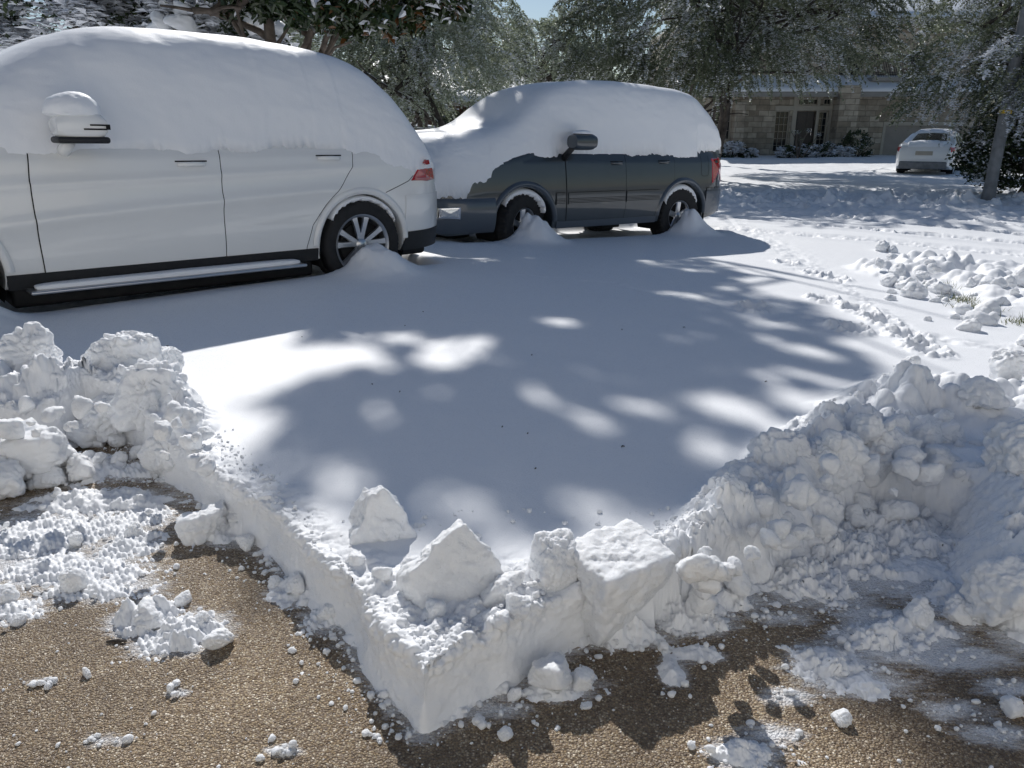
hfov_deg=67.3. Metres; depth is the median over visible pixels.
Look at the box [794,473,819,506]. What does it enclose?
snow lump
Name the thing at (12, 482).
snow block
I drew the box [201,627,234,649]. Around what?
snow lump
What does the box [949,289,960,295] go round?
snow lump
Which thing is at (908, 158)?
sedan
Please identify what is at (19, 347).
snow block
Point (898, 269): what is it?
snow lump
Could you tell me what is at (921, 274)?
snow lump
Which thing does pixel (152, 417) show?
snow lump
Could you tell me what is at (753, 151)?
garden bush
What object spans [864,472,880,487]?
snow lump
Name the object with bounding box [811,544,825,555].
snow lump
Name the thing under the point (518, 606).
snow lump
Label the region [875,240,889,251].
snow lump
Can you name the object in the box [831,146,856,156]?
garden bush
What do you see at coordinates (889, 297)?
snow lump
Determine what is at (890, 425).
snow lump
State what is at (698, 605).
snow lump
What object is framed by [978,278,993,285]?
snow lump
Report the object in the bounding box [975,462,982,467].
snow lump
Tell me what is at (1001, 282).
snow lump
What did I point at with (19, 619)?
snow lump
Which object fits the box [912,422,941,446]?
snow lump
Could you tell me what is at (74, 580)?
snow lump
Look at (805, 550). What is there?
snow lump
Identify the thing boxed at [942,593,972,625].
snow lump
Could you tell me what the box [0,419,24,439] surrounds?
snow lump
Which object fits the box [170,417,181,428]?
snow lump
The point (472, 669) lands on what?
snow edge
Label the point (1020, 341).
snow lump
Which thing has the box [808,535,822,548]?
snow lump
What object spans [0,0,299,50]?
cedar tree
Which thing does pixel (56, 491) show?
snow lump
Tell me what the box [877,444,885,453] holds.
snow lump
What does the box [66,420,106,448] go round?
snow block
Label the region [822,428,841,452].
snow lump
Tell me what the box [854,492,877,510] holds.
snow lump
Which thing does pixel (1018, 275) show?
snow lump
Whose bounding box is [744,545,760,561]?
snow lump
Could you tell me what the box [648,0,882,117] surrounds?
oak tree
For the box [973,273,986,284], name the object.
snow lump
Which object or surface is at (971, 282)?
snow lump
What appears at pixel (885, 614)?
snow lump
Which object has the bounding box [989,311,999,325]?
snow lump
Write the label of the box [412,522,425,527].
snow lump
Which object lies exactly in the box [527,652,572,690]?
snow lump
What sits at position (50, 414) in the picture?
snow lump
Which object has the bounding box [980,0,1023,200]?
trunk
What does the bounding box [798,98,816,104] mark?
window
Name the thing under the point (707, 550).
snow lump
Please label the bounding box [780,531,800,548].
snow lump
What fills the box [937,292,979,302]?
grass
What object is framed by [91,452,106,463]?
snow lump
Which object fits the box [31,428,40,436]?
snow lump
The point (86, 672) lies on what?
snow lump
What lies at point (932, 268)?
snow lump
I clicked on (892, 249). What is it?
snow lump
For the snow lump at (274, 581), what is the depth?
2.39 m
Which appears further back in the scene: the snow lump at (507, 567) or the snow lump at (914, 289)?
the snow lump at (914, 289)
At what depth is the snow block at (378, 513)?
2.33 m
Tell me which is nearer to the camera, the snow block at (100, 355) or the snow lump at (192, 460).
the snow lump at (192, 460)
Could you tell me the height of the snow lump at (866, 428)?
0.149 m
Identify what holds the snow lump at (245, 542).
on the parking pad
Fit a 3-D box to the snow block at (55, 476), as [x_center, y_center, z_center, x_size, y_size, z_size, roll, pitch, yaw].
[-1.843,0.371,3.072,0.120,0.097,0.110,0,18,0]
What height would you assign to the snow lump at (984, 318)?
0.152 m
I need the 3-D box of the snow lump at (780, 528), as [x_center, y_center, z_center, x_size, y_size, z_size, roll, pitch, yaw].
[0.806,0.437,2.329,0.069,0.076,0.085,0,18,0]
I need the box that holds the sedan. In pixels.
[896,131,963,173]
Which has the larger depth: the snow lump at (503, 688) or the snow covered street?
the snow covered street
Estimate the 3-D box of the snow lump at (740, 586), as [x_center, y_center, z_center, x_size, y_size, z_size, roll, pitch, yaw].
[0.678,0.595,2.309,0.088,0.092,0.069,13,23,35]
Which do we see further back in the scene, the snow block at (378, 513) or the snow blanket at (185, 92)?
the snow blanket at (185, 92)
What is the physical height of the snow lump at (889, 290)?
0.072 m
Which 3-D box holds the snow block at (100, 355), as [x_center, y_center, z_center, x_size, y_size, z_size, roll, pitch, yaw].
[-1.906,-0.107,3.656,0.282,0.235,0.168,0,18,0]
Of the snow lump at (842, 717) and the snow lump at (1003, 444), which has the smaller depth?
the snow lump at (842, 717)
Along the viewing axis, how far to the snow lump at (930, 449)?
2.91 m
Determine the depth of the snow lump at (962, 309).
5.84 m
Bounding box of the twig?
[106,639,126,642]
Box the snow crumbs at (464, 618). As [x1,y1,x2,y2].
[201,365,893,660]
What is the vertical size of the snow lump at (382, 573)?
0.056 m
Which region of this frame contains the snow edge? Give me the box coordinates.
[0,364,654,733]
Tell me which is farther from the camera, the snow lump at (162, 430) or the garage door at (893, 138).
the garage door at (893, 138)
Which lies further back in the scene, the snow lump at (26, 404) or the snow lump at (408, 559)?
the snow lump at (26, 404)
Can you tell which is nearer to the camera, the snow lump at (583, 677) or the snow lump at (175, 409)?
the snow lump at (583, 677)
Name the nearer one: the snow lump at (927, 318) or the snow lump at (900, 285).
the snow lump at (927, 318)
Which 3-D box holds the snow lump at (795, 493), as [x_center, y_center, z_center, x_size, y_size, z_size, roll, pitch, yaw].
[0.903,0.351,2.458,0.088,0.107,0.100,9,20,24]
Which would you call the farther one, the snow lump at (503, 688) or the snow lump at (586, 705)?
the snow lump at (503, 688)
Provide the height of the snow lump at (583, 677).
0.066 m
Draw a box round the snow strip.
[34,259,299,289]
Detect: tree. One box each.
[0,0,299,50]
[160,0,474,55]
[258,0,542,129]
[282,20,502,124]
[417,16,440,127]
[444,0,644,98]
[527,50,639,83]
[552,0,957,159]
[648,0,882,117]
[789,128,821,157]
[876,0,1023,153]
[907,0,1014,96]
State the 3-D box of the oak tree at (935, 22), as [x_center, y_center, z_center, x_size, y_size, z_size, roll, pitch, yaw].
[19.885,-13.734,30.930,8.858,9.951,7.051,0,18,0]
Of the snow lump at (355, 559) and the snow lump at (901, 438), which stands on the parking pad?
the snow lump at (901, 438)
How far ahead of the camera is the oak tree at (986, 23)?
16.25 m
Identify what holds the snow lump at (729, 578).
on the snow covered ground at (518, 371)
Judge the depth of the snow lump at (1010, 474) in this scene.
2.65 m
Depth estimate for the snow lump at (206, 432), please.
3.04 m
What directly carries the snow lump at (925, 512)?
on the snow covered ground at (518, 371)
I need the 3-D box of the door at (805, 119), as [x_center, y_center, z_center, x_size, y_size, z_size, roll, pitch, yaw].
[15.162,-13.071,40.057,1.004,2.122,0.130,0,18,0]
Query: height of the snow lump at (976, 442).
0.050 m
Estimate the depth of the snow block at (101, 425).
3.42 m
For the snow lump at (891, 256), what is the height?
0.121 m
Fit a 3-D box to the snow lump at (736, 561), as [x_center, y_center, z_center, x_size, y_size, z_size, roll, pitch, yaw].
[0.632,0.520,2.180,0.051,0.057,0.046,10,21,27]
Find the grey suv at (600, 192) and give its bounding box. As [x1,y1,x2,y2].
[436,134,720,241]
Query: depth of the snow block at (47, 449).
3.00 m
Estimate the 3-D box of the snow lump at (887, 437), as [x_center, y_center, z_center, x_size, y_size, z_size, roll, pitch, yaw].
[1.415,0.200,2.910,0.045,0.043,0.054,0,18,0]
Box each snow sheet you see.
[908,140,946,146]
[916,128,952,132]
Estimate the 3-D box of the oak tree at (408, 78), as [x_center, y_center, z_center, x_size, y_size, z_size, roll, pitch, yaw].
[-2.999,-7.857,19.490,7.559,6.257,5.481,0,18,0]
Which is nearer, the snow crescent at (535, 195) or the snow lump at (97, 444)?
the snow lump at (97, 444)
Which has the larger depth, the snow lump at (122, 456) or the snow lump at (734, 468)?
the snow lump at (122, 456)
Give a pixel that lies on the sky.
(535, 9)
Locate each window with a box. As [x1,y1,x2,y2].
[718,105,731,139]
[772,111,789,151]
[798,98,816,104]
[816,111,827,148]
[823,98,829,104]
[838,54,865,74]
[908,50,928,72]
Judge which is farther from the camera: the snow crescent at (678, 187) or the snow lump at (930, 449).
the snow crescent at (678, 187)
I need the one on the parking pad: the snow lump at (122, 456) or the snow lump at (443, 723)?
the snow lump at (443, 723)
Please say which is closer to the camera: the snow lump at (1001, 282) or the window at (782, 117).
the snow lump at (1001, 282)
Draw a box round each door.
[793,111,814,153]
[882,126,960,154]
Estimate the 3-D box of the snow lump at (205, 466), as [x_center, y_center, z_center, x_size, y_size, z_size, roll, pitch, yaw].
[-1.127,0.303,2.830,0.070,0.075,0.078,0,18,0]
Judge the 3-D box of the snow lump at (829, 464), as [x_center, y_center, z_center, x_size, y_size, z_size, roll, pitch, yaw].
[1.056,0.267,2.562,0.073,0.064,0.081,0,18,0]
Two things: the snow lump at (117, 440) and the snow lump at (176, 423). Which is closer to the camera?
the snow lump at (176, 423)
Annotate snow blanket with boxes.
[0,26,434,182]
[415,80,720,198]
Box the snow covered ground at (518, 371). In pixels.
[0,209,1023,767]
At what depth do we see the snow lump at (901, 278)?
7.01 m
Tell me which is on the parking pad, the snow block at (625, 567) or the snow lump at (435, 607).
the snow block at (625, 567)
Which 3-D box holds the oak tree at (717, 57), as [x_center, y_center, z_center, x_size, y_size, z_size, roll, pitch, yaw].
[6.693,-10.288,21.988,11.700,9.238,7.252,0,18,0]
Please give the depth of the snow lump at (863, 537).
2.60 m
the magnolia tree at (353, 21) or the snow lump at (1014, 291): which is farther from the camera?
the magnolia tree at (353, 21)
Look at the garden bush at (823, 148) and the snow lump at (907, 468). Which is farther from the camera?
the garden bush at (823, 148)
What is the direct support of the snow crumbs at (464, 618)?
on the snow covered ground at (518, 371)
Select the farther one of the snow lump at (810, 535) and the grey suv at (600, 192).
the grey suv at (600, 192)
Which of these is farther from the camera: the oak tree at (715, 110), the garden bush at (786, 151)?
the garden bush at (786, 151)
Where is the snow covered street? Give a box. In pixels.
[612,155,1023,238]
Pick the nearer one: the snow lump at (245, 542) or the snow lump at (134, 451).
the snow lump at (245, 542)
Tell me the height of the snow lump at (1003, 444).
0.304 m
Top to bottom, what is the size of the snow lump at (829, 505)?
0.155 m
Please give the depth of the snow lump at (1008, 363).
3.81 m
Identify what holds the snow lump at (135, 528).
on the snow covered ground at (518, 371)
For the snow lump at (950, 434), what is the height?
0.241 m
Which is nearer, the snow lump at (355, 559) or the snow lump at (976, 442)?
the snow lump at (355, 559)
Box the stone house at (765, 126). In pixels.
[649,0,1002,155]
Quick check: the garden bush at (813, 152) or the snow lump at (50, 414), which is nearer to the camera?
the snow lump at (50, 414)
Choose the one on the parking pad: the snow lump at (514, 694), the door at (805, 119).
the snow lump at (514, 694)
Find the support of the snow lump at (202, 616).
on the parking pad
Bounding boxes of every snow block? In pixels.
[0,321,62,372]
[0,417,77,481]
[0,456,26,499]
[32,466,67,488]
[65,453,95,481]
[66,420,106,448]
[79,391,122,442]
[80,338,136,372]
[103,330,163,361]
[107,358,187,431]
[137,436,174,474]
[161,346,184,372]
[348,485,416,544]
[396,519,508,608]
[528,528,577,591]
[573,518,675,646]
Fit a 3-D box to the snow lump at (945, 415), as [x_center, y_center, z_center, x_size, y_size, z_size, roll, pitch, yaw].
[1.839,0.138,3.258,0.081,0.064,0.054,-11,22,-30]
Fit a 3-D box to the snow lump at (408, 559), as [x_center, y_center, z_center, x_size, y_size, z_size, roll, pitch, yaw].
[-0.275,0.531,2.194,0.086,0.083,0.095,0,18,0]
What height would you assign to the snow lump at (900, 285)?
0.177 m
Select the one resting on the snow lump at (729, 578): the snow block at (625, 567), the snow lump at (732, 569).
the snow lump at (732, 569)
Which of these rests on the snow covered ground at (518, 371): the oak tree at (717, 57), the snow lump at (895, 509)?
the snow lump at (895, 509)
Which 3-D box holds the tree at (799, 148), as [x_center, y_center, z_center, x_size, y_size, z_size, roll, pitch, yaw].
[13.673,-11.352,36.579,1.600,1.566,1.414,-11,22,-31]
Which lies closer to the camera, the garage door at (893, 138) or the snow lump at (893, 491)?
the snow lump at (893, 491)
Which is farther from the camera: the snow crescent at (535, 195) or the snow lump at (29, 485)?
the snow crescent at (535, 195)
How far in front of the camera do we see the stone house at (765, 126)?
39.63 m
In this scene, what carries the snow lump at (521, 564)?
on the snow covered ground at (518, 371)
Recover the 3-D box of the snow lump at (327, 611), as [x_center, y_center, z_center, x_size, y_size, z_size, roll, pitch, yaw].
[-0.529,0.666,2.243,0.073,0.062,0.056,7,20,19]
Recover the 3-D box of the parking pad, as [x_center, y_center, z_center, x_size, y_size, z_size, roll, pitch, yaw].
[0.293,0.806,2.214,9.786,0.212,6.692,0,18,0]
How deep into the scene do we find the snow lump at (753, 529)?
2.32 m
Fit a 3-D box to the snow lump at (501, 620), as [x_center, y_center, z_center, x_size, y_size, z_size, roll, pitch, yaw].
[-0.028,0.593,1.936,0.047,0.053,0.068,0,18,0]
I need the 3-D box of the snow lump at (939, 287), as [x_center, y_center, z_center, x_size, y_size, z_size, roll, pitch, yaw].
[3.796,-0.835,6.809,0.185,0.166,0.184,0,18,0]
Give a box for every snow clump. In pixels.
[42,91,100,116]
[572,130,590,133]
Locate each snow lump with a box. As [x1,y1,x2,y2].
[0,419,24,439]
[0,583,19,604]
[10,613,27,626]
[18,395,35,413]
[25,478,35,490]
[26,419,35,425]
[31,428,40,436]
[40,406,63,422]
[53,487,61,495]
[57,566,87,593]
[63,421,71,431]
[67,420,78,428]
[68,531,83,546]
[70,442,77,447]
[71,395,93,419]
[82,450,95,456]
[82,667,91,678]
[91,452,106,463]
[93,440,103,447]
[94,401,110,412]
[107,433,125,447]
[110,451,127,463]
[124,521,142,537]
[129,445,141,459]
[131,597,165,631]
[147,413,158,422]
[152,420,172,441]
[159,450,170,459]
[164,400,183,421]
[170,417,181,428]
[174,500,227,545]
[174,590,191,606]
[178,434,198,449]
[180,407,203,428]
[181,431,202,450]
[186,452,212,471]
[191,432,201,442]
[193,610,213,625]
[195,455,215,476]
[197,426,214,440]
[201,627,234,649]
[226,510,237,522]
[235,533,254,551]
[267,575,280,588]
[285,571,304,594]
[317,603,335,619]
[344,552,365,565]
[371,567,392,580]
[399,590,409,600]
[400,554,419,567]
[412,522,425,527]
[425,598,446,618]
[439,720,448,726]
[468,611,483,630]
[472,715,484,726]
[480,570,524,607]
[492,609,509,631]
[495,681,508,694]
[497,725,513,741]
[501,565,512,570]
[505,592,531,621]
[507,687,522,701]
[512,557,532,582]
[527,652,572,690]
[572,666,594,691]
[580,701,591,709]
[647,530,655,535]
[651,531,680,564]
[675,553,718,583]
[688,589,717,614]
[691,579,720,593]
[692,588,712,599]
[697,546,712,555]
[710,555,727,581]
[722,562,732,581]
[723,564,736,575]
[724,572,751,597]
[727,556,743,576]
[728,462,771,487]
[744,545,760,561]
[747,427,819,476]
[747,523,759,537]
[753,493,774,517]
[759,528,780,547]
[766,519,791,539]
[770,546,780,550]
[780,478,810,510]
[780,511,795,524]
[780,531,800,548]
[790,525,807,540]
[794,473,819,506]
[796,546,808,553]
[799,523,814,540]
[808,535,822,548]
[809,429,870,494]
[811,488,843,524]
[811,515,837,535]
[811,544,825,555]
[814,533,835,542]
[818,453,840,474]
[818,473,834,486]
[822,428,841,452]
[830,708,852,727]
[832,412,845,428]
[844,503,867,528]
[850,413,886,443]
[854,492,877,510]
[857,532,875,545]
[862,454,879,476]
[864,427,922,486]
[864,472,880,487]
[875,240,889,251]
[875,257,885,268]
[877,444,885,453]
[879,499,919,522]
[880,274,897,286]
[880,610,893,618]
[881,432,893,442]
[883,419,895,430]
[884,294,896,300]
[886,288,896,293]
[886,413,909,433]
[887,253,897,259]
[888,245,897,252]
[888,262,906,276]
[888,488,898,496]
[891,457,919,480]
[893,355,920,371]
[893,445,926,464]
[894,277,914,289]
[897,276,906,282]
[900,281,928,298]
[903,595,934,628]
[911,463,945,486]
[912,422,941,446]
[915,270,928,277]
[916,414,967,443]
[920,506,931,517]
[923,259,936,264]
[923,278,937,289]
[923,316,931,320]
[924,444,955,468]
[927,263,941,273]
[927,453,952,467]
[928,281,951,293]
[928,297,941,302]
[937,408,954,422]
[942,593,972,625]
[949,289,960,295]
[949,314,959,318]
[952,468,965,477]
[954,303,972,314]
[955,318,982,331]
[958,375,1009,408]
[959,552,1023,626]
[960,308,995,325]
[964,602,986,623]
[965,276,976,287]
[968,439,982,445]
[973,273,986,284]
[974,299,1001,314]
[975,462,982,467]
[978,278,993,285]
[980,417,1023,475]
[985,296,1010,305]
[988,347,1023,379]
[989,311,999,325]
[990,277,1007,287]
[999,695,1023,718]
[1003,274,1016,287]
[1005,472,1017,477]
[1009,289,1019,294]
[1011,267,1023,286]
[1016,334,1023,345]
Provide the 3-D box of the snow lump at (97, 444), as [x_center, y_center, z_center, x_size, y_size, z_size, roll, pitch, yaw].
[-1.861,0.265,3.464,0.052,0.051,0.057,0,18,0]
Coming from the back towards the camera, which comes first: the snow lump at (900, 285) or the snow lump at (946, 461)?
the snow lump at (900, 285)
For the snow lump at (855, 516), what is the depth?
2.74 m
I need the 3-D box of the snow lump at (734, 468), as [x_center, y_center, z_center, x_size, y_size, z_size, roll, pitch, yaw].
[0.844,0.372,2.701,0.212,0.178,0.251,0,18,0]
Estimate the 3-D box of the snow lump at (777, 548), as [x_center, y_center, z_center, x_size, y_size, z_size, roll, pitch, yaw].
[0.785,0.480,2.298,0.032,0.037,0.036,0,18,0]
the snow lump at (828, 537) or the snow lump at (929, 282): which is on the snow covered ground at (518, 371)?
the snow lump at (929, 282)
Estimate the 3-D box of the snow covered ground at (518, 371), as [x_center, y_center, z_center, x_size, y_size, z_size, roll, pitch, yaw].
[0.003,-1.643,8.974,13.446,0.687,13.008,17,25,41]
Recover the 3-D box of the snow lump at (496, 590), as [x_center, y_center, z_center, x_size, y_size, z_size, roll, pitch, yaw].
[-0.025,0.554,2.066,0.121,0.096,0.114,0,18,0]
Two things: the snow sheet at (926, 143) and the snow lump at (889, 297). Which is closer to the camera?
the snow lump at (889, 297)
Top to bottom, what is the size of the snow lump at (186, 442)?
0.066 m
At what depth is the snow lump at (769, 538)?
2.24 m
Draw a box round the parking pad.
[0,443,1023,767]
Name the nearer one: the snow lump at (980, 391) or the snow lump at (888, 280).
the snow lump at (980, 391)
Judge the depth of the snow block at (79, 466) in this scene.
3.08 m
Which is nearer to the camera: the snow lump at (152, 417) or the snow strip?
the snow lump at (152, 417)
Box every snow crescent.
[327,194,394,221]
[501,188,545,212]
[664,183,696,204]
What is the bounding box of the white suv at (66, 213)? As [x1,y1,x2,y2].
[0,114,436,307]
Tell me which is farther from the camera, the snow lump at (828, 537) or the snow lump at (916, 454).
the snow lump at (916, 454)
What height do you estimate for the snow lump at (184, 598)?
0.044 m
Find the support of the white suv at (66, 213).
on the snow covered ground at (518, 371)
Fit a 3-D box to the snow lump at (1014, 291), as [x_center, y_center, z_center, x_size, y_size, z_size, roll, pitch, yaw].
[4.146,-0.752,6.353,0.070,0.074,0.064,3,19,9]
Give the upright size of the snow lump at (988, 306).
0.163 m
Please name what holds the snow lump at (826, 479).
on the snow lump at (829, 505)
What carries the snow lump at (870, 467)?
on the snow lump at (852, 453)
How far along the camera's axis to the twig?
2.14 m
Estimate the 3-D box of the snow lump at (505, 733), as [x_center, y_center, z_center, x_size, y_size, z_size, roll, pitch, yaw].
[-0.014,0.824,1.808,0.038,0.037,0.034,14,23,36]
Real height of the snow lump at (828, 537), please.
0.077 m
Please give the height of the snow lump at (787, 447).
0.264 m
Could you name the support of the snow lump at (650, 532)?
on the snow covered ground at (518, 371)
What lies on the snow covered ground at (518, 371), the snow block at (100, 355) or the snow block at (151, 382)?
the snow block at (151, 382)
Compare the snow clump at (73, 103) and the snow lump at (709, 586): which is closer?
the snow lump at (709, 586)
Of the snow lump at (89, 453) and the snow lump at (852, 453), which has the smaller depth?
the snow lump at (852, 453)
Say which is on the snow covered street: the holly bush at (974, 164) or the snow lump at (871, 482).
the holly bush at (974, 164)
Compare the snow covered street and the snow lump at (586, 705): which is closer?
the snow lump at (586, 705)
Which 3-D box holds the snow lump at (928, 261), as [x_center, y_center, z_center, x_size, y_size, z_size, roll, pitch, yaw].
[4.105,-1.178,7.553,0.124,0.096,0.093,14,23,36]
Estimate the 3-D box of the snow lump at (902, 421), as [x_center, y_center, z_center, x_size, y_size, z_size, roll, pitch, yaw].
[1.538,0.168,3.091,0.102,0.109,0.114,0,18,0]
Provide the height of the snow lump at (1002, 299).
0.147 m
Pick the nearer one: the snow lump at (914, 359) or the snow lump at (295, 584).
the snow lump at (295, 584)
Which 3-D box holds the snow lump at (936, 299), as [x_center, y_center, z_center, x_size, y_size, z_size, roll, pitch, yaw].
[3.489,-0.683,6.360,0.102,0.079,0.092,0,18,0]
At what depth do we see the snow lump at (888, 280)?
7.06 m
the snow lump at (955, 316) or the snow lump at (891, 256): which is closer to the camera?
the snow lump at (955, 316)
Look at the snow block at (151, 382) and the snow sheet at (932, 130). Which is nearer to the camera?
the snow block at (151, 382)
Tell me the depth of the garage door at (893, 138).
40.07 m
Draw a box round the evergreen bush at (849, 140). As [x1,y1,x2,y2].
[835,129,874,156]
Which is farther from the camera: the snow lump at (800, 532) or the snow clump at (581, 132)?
the snow clump at (581, 132)
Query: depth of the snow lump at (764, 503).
2.42 m
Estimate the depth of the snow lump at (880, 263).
7.69 m
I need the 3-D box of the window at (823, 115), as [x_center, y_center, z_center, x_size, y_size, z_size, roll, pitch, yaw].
[16.058,-13.099,40.032,0.502,2.053,0.080,0,18,0]
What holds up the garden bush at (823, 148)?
on the snow covered street
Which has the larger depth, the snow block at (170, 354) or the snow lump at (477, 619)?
the snow block at (170, 354)
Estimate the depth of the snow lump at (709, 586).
2.01 m
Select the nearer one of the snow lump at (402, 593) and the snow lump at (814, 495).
the snow lump at (402, 593)
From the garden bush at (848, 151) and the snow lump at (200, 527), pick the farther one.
the garden bush at (848, 151)
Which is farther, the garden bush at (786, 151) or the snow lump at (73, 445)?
the garden bush at (786, 151)
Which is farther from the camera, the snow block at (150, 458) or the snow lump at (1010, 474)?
the snow block at (150, 458)
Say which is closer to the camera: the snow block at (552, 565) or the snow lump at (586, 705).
the snow lump at (586, 705)
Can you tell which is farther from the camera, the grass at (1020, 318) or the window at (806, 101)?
the window at (806, 101)
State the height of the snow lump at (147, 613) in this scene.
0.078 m
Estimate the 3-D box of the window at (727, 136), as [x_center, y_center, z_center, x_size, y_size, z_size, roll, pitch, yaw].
[10.915,-13.609,39.862,0.824,1.836,0.080,0,18,0]
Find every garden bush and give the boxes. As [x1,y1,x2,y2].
[721,140,750,157]
[737,147,759,157]
[773,144,795,157]
[798,142,821,157]
[814,141,846,156]
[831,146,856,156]
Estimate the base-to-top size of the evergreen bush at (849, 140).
1.638 m
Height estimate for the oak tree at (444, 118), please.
7.739 m
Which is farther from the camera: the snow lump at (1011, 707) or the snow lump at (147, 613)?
the snow lump at (147, 613)
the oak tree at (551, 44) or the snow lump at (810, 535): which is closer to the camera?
the snow lump at (810, 535)
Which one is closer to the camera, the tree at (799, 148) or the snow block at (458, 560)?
the snow block at (458, 560)
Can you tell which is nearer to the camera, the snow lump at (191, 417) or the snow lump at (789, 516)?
the snow lump at (789, 516)
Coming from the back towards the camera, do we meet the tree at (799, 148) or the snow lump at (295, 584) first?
the tree at (799, 148)
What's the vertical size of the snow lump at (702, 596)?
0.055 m
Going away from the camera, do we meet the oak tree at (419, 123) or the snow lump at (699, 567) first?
the snow lump at (699, 567)
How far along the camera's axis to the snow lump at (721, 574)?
1.99 m
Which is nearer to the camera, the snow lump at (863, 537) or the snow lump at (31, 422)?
the snow lump at (863, 537)
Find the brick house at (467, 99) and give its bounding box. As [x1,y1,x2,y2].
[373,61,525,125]
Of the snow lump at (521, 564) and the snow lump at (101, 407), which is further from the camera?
the snow lump at (101, 407)
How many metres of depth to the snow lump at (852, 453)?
2.73 m
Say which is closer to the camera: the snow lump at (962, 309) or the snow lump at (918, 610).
the snow lump at (918, 610)
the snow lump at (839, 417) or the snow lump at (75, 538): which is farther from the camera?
the snow lump at (839, 417)
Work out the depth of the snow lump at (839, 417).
2.99 m
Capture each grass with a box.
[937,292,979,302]
[941,300,1009,311]
[993,310,1023,325]
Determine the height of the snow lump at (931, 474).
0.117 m
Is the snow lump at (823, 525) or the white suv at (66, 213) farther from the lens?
the white suv at (66, 213)
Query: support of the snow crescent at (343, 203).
on the white suv at (66, 213)
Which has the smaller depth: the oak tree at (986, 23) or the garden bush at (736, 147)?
the oak tree at (986, 23)
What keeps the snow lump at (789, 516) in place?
on the parking pad
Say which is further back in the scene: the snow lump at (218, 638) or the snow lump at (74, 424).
the snow lump at (74, 424)
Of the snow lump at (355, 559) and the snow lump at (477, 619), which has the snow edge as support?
the snow lump at (477, 619)
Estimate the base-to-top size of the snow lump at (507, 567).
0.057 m
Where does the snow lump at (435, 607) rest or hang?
on the snow covered ground at (518, 371)
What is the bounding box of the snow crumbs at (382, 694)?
[0,444,1022,767]
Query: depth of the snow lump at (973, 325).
5.27 m
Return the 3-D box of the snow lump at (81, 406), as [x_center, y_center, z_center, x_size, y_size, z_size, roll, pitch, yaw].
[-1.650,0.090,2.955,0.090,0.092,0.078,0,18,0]
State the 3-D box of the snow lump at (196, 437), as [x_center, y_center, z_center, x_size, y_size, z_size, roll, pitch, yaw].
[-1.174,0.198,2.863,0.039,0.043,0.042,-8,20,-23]
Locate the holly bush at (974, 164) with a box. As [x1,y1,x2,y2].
[944,95,1023,193]
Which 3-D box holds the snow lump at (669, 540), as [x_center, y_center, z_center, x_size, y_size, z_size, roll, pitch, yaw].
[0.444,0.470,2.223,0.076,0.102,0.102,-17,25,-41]
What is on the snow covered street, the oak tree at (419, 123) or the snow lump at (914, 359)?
the oak tree at (419, 123)
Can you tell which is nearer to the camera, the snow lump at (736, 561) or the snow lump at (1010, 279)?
the snow lump at (736, 561)
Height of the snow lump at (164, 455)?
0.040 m
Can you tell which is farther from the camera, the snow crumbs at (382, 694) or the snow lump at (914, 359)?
the snow lump at (914, 359)
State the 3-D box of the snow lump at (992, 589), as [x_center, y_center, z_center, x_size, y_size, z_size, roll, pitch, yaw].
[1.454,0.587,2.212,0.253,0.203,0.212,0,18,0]
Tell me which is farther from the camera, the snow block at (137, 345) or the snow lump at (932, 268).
the snow lump at (932, 268)
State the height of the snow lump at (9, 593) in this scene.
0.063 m
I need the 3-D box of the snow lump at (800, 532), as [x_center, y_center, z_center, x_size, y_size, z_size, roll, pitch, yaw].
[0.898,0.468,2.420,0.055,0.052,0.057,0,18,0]
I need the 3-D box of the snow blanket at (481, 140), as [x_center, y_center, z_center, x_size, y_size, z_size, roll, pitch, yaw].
[0.649,-3.459,10.754,5.210,1.485,1.890,-12,22,-34]
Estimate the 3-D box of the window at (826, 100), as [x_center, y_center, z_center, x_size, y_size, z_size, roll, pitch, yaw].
[16.202,-14.511,39.561,0.430,0.329,0.080,0,18,0]
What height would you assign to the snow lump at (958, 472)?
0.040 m
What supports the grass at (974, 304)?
on the snow covered ground at (518, 371)
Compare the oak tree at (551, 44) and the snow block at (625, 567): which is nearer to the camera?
the snow block at (625, 567)
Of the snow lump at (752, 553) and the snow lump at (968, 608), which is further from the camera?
the snow lump at (968, 608)
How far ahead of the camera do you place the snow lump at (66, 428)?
2.85 m
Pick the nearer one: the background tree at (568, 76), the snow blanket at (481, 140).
the snow blanket at (481, 140)
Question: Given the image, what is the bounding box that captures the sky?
[0,0,997,114]

